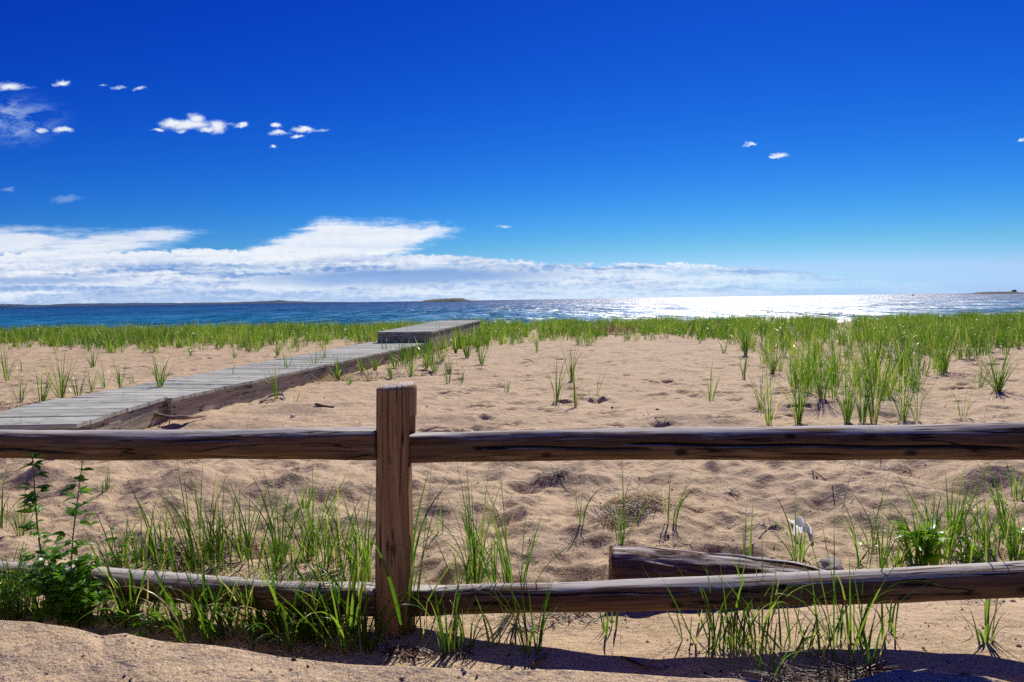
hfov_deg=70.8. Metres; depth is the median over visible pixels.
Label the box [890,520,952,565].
leafy weed
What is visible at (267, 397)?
driftwood stick
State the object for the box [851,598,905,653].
grass tuft
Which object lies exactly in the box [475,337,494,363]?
grass tuft
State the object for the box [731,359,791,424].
grass tuft
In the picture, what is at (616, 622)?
grass tuft
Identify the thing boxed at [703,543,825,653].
grass tuft
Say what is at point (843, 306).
sea
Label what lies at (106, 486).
grass tuft
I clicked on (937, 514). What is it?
grass tuft
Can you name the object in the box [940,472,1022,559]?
grass tuft
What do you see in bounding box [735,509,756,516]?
seaweed clump
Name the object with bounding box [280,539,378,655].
grass tuft
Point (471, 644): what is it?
grass tuft
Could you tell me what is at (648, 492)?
straw heap
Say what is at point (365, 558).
grass tuft
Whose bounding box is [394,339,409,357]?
grass tuft
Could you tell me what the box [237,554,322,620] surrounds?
grass tuft
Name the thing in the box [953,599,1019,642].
grass tuft
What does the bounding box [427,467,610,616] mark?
grass tuft
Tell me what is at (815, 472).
twig
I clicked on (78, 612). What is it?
grass tuft
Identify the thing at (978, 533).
grass tuft
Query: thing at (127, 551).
grass tuft
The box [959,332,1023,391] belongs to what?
grass tuft
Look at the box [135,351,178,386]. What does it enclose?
grass tuft
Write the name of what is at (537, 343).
grass tuft
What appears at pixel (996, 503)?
grass tuft
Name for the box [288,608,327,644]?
feathery weed
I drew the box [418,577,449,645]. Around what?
grass tuft
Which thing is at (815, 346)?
grass tuft
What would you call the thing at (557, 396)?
grass tuft
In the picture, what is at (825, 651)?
grass tuft
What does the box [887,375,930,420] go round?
grass tuft
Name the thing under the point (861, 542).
leafy weed
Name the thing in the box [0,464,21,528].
grass tuft
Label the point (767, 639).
grass tuft
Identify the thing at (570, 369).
grass tuft
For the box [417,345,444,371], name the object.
grass tuft
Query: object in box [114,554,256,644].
grass tuft
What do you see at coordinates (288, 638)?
grass tuft
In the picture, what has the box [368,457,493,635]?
grass tuft
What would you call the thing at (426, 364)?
grass tuft
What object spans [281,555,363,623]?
grass tuft
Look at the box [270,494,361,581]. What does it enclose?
grass tuft
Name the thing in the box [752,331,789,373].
grass tuft
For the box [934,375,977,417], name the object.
grass tuft
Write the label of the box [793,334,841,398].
grass tuft
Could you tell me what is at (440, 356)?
grass tuft
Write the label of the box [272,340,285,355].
grass tuft
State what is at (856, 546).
grass tuft
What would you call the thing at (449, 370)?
grass tuft
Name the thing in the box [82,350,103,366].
grass tuft
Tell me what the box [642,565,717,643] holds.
grass tuft
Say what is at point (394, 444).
rail fence
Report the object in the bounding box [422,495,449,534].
grass tuft
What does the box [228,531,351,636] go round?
grass tuft
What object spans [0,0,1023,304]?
sky
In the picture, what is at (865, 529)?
grass tuft
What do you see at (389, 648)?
seaweed clump
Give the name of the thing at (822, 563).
stone
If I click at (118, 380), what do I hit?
grass tuft
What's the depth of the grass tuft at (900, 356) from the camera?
11.03 m
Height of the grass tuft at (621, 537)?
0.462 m
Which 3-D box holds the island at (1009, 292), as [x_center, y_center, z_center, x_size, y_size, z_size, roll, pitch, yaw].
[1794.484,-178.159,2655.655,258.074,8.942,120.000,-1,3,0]
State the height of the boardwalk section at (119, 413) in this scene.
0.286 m
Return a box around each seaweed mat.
[96,534,244,566]
[175,525,299,559]
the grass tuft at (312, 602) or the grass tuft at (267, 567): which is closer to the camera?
the grass tuft at (312, 602)
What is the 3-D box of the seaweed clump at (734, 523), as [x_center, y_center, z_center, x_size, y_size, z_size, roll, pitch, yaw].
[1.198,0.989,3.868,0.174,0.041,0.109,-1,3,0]
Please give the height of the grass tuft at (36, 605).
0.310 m
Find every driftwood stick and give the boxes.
[259,393,285,402]
[314,403,334,407]
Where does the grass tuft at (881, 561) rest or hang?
on the ground at (662, 377)
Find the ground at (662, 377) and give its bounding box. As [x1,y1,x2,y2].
[0,321,1023,681]
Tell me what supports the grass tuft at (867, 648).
on the ground at (662, 377)
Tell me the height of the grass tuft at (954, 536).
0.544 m
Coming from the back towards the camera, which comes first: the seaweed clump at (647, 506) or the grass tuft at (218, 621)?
the seaweed clump at (647, 506)
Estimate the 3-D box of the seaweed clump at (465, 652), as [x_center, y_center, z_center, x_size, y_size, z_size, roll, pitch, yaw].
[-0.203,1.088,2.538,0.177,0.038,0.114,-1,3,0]
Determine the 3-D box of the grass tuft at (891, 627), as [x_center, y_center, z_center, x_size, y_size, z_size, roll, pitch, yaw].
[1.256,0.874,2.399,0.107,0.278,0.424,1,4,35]
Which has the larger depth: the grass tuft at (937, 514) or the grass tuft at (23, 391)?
the grass tuft at (23, 391)
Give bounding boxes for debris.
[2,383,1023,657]
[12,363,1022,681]
[137,606,428,659]
[700,640,942,681]
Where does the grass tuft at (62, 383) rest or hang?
on the ground at (662, 377)
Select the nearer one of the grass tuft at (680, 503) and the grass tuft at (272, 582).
the grass tuft at (272, 582)
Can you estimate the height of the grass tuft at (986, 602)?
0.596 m
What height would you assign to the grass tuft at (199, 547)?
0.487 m
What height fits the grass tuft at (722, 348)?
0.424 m
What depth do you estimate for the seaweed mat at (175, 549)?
3.51 m
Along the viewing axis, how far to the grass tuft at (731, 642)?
2.45 m
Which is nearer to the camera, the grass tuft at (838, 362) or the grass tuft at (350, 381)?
the grass tuft at (838, 362)
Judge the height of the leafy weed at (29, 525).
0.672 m
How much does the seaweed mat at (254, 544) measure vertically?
0.190 m
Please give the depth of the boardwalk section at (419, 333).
18.43 m
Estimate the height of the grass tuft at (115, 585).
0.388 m
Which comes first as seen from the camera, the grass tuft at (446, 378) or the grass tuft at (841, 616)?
the grass tuft at (841, 616)
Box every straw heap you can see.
[448,423,509,431]
[569,478,704,517]
[574,503,646,529]
[658,526,735,547]
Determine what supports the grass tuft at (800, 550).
on the ground at (662, 377)
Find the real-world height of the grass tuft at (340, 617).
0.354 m
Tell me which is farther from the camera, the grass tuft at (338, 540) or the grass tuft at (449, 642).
the grass tuft at (338, 540)
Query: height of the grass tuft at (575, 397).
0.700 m
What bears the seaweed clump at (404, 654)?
on the ground at (662, 377)
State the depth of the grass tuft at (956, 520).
3.76 m
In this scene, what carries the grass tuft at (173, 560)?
on the ground at (662, 377)
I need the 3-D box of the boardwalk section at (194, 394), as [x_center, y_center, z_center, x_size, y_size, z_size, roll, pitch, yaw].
[-3.482,0.457,12.816,1.588,0.284,10.111,0,3,8]
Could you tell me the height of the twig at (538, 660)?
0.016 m
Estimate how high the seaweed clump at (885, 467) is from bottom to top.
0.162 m
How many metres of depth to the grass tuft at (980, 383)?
9.46 m
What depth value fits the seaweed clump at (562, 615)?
2.78 m
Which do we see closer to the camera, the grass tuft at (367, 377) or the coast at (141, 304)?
the grass tuft at (367, 377)
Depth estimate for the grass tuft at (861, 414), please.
6.96 m
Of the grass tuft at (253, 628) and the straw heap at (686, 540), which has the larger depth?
the straw heap at (686, 540)
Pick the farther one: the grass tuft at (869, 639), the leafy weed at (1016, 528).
the leafy weed at (1016, 528)
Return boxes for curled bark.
[788,516,812,543]
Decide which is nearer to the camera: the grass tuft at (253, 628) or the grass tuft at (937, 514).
the grass tuft at (253, 628)
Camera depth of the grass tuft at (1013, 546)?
3.33 m
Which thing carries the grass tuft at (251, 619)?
on the ground at (662, 377)
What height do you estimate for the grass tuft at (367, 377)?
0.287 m
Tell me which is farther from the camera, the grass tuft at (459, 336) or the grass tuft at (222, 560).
the grass tuft at (459, 336)
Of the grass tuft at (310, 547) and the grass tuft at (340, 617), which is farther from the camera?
the grass tuft at (310, 547)
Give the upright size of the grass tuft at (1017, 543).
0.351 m
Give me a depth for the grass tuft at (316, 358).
11.87 m
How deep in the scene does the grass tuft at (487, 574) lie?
3.18 m
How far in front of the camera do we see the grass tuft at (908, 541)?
3.42 m
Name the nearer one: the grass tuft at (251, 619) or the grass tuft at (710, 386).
the grass tuft at (251, 619)
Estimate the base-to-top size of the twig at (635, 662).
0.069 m
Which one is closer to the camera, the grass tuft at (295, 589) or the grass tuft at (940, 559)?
the grass tuft at (295, 589)
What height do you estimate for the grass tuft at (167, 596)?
0.427 m
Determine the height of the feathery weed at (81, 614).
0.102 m
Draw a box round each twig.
[421,628,437,650]
[531,652,547,666]
[621,655,666,670]
[805,463,832,485]
[842,473,850,508]
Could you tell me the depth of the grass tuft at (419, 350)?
16.10 m
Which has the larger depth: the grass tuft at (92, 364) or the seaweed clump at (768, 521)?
the grass tuft at (92, 364)
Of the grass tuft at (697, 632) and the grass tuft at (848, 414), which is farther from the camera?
the grass tuft at (848, 414)
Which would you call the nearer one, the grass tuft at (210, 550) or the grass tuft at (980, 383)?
the grass tuft at (210, 550)
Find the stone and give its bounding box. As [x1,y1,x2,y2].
[817,556,843,569]
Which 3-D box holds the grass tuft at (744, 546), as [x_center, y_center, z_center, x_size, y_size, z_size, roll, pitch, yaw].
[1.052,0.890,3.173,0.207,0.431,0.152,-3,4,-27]
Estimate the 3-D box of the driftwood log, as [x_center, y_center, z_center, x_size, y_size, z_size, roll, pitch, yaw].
[1.019,0.996,2.953,1.242,0.266,0.267,0,3,9]
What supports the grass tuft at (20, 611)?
on the ground at (662, 377)
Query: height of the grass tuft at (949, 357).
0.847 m
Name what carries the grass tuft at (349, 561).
on the ground at (662, 377)
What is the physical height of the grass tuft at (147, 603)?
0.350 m
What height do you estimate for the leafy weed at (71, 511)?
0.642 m
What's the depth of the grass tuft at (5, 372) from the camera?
11.88 m
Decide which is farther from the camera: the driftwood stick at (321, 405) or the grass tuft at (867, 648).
the driftwood stick at (321, 405)
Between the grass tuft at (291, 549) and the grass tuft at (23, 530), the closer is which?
the grass tuft at (291, 549)
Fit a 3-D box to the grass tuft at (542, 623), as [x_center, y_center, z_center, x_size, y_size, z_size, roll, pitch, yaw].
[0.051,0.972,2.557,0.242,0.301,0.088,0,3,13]
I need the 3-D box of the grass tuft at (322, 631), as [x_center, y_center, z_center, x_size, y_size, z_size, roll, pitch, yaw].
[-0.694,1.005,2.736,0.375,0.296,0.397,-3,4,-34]
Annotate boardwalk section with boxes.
[0,396,167,429]
[71,342,426,415]
[376,320,480,350]
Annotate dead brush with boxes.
[582,322,637,334]
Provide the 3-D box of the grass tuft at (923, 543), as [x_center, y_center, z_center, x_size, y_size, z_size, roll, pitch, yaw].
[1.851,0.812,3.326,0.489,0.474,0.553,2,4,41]
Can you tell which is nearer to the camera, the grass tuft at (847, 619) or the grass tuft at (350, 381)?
the grass tuft at (847, 619)
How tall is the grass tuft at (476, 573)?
0.593 m
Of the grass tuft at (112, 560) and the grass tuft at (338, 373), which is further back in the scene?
the grass tuft at (338, 373)
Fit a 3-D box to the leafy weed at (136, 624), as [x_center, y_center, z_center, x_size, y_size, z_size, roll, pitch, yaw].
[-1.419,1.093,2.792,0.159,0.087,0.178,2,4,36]
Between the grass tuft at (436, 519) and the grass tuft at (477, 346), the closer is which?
the grass tuft at (436, 519)
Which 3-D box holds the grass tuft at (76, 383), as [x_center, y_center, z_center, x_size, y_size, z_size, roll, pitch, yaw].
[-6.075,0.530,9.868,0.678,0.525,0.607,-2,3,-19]
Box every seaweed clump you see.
[379,641,417,654]
[383,644,443,662]
[434,644,474,659]
[502,619,546,631]
[526,465,579,483]
[533,612,605,623]
[591,497,675,519]
[718,522,746,528]
[722,487,743,494]
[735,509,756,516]
[751,516,783,524]
[833,459,924,476]
[950,598,1004,604]
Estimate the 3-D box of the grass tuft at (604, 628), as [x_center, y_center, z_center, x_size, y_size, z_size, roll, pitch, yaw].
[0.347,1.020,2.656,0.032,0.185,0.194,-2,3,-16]
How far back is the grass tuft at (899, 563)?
3.33 m
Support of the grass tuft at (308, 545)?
on the ground at (662, 377)
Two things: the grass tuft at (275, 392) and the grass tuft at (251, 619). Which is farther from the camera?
the grass tuft at (275, 392)
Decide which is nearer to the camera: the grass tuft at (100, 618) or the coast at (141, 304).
the grass tuft at (100, 618)
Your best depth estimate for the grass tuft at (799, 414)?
6.97 m
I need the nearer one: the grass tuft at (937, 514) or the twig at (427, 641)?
the twig at (427, 641)
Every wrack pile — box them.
[0,394,36,410]
[311,370,390,382]
[333,367,421,378]
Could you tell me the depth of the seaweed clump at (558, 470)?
4.93 m
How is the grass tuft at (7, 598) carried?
on the ground at (662, 377)
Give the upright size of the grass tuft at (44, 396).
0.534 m
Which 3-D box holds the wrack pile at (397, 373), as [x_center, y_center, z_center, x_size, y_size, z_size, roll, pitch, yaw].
[-2.312,0.528,12.196,1.961,0.177,1.049,-1,3,0]
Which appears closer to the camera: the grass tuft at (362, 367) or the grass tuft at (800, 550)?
the grass tuft at (800, 550)
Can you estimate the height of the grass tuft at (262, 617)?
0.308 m
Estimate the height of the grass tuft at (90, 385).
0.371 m
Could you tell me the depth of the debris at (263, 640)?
2.71 m
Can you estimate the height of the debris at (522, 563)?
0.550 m
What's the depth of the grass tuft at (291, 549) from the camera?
3.33 m
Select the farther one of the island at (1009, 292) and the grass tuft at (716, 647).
the island at (1009, 292)
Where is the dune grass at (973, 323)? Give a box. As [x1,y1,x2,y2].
[0,307,1023,400]
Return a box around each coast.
[0,304,48,307]
[35,300,347,306]
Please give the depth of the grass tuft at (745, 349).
15.00 m
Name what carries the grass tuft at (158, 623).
on the ground at (662, 377)
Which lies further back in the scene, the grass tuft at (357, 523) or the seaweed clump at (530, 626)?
the grass tuft at (357, 523)
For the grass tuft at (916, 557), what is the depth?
3.29 m
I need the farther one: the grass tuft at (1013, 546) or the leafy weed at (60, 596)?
the grass tuft at (1013, 546)
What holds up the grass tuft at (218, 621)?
on the ground at (662, 377)
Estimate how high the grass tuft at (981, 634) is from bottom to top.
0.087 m
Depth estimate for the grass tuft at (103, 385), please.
10.90 m
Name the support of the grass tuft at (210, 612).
on the ground at (662, 377)
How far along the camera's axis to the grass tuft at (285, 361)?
11.20 m
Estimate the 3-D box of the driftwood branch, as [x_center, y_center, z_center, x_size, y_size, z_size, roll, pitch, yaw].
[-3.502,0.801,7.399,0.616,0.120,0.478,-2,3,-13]
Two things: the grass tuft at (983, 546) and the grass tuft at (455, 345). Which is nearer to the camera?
the grass tuft at (983, 546)
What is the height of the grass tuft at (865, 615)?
0.629 m
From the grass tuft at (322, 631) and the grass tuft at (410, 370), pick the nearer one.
the grass tuft at (322, 631)
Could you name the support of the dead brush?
on the ground at (662, 377)
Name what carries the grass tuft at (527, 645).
on the ground at (662, 377)
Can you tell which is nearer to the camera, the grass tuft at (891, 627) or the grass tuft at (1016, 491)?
the grass tuft at (891, 627)
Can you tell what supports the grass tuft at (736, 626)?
on the ground at (662, 377)
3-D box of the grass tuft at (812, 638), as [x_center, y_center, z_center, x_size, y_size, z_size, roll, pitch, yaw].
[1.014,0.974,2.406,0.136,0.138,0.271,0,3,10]
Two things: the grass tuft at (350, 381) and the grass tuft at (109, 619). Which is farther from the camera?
the grass tuft at (350, 381)
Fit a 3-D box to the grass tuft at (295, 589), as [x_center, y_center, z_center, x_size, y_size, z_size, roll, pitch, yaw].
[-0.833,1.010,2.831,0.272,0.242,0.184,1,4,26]
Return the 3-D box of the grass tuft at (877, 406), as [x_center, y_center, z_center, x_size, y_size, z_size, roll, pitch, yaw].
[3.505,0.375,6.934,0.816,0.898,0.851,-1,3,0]
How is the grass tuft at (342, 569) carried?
on the ground at (662, 377)
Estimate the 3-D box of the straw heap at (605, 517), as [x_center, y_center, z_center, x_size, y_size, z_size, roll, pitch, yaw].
[0.537,0.948,3.932,0.453,0.131,0.409,0,3,19]
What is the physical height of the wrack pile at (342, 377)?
0.218 m
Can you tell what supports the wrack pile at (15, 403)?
on the ground at (662, 377)
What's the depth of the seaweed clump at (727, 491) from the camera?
4.54 m
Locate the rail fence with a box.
[0,382,1023,636]
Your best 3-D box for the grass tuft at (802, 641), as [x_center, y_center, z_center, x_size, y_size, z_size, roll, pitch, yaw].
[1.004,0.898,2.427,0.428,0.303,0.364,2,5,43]
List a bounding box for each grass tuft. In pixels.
[0,342,28,380]
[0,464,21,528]
[0,482,40,536]
[0,558,29,619]
[0,577,43,617]
[1,558,49,622]
[7,372,32,402]
[22,346,82,397]
[25,367,62,401]
[44,366,88,396]
[56,574,93,627]
[60,538,176,623]
[68,545,198,625]
[70,590,117,628]
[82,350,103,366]
[82,500,158,567]
[82,532,232,631]
[86,369,98,390]
[88,502,141,567]
[88,556,157,630]
[89,362,113,387]
[96,492,168,568]
[97,587,129,628]
[99,461,118,492]
[102,358,126,387]
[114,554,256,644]
[121,460,263,571]
[122,478,194,568]
[132,571,212,633]
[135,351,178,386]
[140,554,259,641]
[148,493,212,571]
[156,469,282,569]
[167,470,269,564]
[167,570,261,640]
[173,560,255,641]
[179,479,281,561]
[192,477,250,573]
[193,518,312,629]
[196,573,309,648]
[206,550,325,637]
[214,560,314,645]
[219,474,300,570]
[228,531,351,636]
[235,466,342,568]
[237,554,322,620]
[239,494,347,575]
[255,460,362,555]
[255,573,342,654]
[258,474,372,561]
[259,552,345,641]
[264,358,285,398]
[267,567,355,649]
[269,503,320,570]
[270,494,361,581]
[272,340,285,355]
[279,482,317,507]
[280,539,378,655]
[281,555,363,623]
[282,349,291,367]
[284,568,319,620]
[286,557,374,636]
[289,534,374,622]
[301,503,357,563]
[302,547,423,637]
[306,484,375,581]
[309,348,324,363]
[311,480,375,572]
[318,479,375,560]
[318,584,420,654]
[325,350,352,379]
[332,516,374,580]
[345,371,355,383]
[357,356,369,372]
[363,368,372,381]
[368,355,382,370]
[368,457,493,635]
[383,356,395,378]
[385,352,399,367]
[390,561,479,654]
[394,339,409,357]
[399,351,424,375]
[414,339,438,368]
[415,339,428,357]
[415,462,527,583]
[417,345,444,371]
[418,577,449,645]
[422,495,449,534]
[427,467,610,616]
[433,536,502,584]
[434,484,542,583]
[435,347,452,361]
[438,598,498,650]
[440,361,452,382]
[444,358,453,372]
[449,338,459,352]
[452,323,468,348]
[456,326,486,357]
[469,335,481,351]
[474,555,562,655]
[474,596,505,648]
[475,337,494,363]
[496,576,555,650]
[534,336,538,352]
[545,351,572,402]
[560,336,586,380]
[561,354,588,406]
[572,485,609,524]
[597,565,623,629]
[599,612,611,635]
[601,460,675,543]
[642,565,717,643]
[657,466,704,525]
[657,570,754,655]
[677,565,754,650]
[687,360,721,400]
[696,551,785,652]
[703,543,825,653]
[705,596,759,652]
[709,594,825,679]
[715,609,764,649]
[717,339,731,353]
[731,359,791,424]
[734,554,856,653]
[736,328,756,354]
[737,351,749,378]
[738,606,805,656]
[741,365,780,409]
[743,502,769,556]
[751,349,841,424]
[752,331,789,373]
[753,497,832,562]
[768,486,975,666]
[782,575,857,662]
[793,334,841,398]
[793,556,862,648]
[793,607,830,650]
[794,327,836,365]
[807,334,865,384]
[811,354,877,422]
[816,468,903,568]
[825,337,911,422]
[825,555,938,642]
[836,494,884,553]
[838,567,894,668]
[840,482,921,567]
[848,337,932,423]
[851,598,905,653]
[855,356,946,420]
[860,333,891,382]
[860,468,972,565]
[860,502,931,556]
[863,560,906,638]
[873,518,922,567]
[881,331,929,375]
[884,461,989,564]
[884,504,954,565]
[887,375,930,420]
[887,492,989,564]
[892,490,978,530]
[918,323,963,371]
[921,477,998,534]
[927,502,990,563]
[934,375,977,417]
[938,489,1004,545]
[938,497,1015,561]
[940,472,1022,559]
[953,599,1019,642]
[955,502,1021,558]
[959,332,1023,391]
[972,352,1009,387]
[972,461,1023,536]
[972,629,995,642]
[981,483,1023,560]
[981,507,1023,561]
[985,473,1016,638]
[1002,462,1023,500]
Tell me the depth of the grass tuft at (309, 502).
4.32 m
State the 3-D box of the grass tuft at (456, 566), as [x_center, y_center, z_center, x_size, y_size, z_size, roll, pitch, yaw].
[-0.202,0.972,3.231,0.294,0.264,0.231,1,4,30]
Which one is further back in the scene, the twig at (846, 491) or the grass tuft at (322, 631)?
the twig at (846, 491)
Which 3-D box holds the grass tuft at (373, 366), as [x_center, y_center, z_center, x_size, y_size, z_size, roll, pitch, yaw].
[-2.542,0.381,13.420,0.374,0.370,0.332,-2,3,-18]
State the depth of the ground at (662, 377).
4.39 m
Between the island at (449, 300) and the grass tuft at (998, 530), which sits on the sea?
the island at (449, 300)
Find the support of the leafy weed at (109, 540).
on the ground at (662, 377)
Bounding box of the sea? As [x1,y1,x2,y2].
[0,293,1023,329]
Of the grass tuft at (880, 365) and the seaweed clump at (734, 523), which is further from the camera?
the grass tuft at (880, 365)
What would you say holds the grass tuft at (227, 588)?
on the ground at (662, 377)
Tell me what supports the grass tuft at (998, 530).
on the ground at (662, 377)
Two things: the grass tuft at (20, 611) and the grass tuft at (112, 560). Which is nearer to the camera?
the grass tuft at (20, 611)
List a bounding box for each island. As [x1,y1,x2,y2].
[420,298,473,301]
[971,291,1023,293]
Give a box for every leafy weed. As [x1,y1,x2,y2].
[14,452,61,619]
[19,550,116,625]
[47,459,97,588]
[88,512,133,567]
[130,612,171,636]
[855,541,880,562]
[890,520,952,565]
[952,537,987,561]
[997,522,1023,537]
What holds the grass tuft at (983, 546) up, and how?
on the ground at (662, 377)
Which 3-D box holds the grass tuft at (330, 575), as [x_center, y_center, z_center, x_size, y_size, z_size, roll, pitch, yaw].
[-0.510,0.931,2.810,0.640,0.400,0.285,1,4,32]
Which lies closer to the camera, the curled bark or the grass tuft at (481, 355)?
the curled bark
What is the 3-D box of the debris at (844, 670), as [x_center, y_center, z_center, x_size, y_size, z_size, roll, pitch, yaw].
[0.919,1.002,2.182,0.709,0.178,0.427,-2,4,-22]
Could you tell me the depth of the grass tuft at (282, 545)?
3.54 m
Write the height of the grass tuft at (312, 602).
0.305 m
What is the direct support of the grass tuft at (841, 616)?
on the ground at (662, 377)
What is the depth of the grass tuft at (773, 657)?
2.29 m
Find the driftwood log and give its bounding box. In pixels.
[608,545,822,579]
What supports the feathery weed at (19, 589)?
on the ground at (662, 377)
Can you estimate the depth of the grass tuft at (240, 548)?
3.55 m
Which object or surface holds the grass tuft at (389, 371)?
on the ground at (662, 377)
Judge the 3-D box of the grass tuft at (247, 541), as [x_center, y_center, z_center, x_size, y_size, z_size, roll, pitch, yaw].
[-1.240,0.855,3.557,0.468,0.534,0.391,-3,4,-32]
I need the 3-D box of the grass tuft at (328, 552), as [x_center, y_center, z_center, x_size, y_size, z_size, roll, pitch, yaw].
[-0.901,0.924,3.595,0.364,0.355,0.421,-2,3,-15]
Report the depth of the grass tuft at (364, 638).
2.61 m
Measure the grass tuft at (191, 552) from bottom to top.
0.571 m
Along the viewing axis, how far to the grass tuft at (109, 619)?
2.87 m
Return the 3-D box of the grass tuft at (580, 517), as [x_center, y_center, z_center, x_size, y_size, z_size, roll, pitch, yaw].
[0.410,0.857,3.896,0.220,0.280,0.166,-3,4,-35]
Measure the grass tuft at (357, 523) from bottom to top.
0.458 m
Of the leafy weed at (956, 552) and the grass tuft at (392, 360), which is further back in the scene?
the grass tuft at (392, 360)
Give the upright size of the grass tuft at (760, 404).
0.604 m
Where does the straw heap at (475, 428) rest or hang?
on the ground at (662, 377)
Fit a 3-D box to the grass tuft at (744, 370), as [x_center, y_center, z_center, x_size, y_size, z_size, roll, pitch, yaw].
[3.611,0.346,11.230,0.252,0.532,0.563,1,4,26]
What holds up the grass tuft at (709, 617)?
on the ground at (662, 377)
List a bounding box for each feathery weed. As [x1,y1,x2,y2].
[0,538,70,620]
[57,603,100,628]
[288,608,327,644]
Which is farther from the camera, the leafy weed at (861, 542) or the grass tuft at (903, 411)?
the grass tuft at (903, 411)
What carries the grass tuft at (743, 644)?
on the ground at (662, 377)
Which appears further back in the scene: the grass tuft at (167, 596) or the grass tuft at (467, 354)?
the grass tuft at (467, 354)
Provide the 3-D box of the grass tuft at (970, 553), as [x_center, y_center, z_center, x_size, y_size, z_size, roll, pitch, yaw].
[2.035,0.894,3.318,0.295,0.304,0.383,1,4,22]
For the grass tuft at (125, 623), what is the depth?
2.84 m
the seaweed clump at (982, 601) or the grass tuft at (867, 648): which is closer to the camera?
the grass tuft at (867, 648)
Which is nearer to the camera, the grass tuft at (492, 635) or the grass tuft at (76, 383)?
the grass tuft at (492, 635)
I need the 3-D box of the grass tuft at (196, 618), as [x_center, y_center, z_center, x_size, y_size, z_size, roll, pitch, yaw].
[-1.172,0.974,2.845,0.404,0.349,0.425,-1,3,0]
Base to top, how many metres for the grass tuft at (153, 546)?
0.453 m
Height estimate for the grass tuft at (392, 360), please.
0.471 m
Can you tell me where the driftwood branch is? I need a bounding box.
[154,413,206,426]
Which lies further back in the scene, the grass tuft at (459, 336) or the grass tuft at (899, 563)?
the grass tuft at (459, 336)
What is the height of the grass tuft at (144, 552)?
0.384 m
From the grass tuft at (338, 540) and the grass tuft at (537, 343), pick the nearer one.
the grass tuft at (338, 540)
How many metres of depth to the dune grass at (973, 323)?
21.76 m

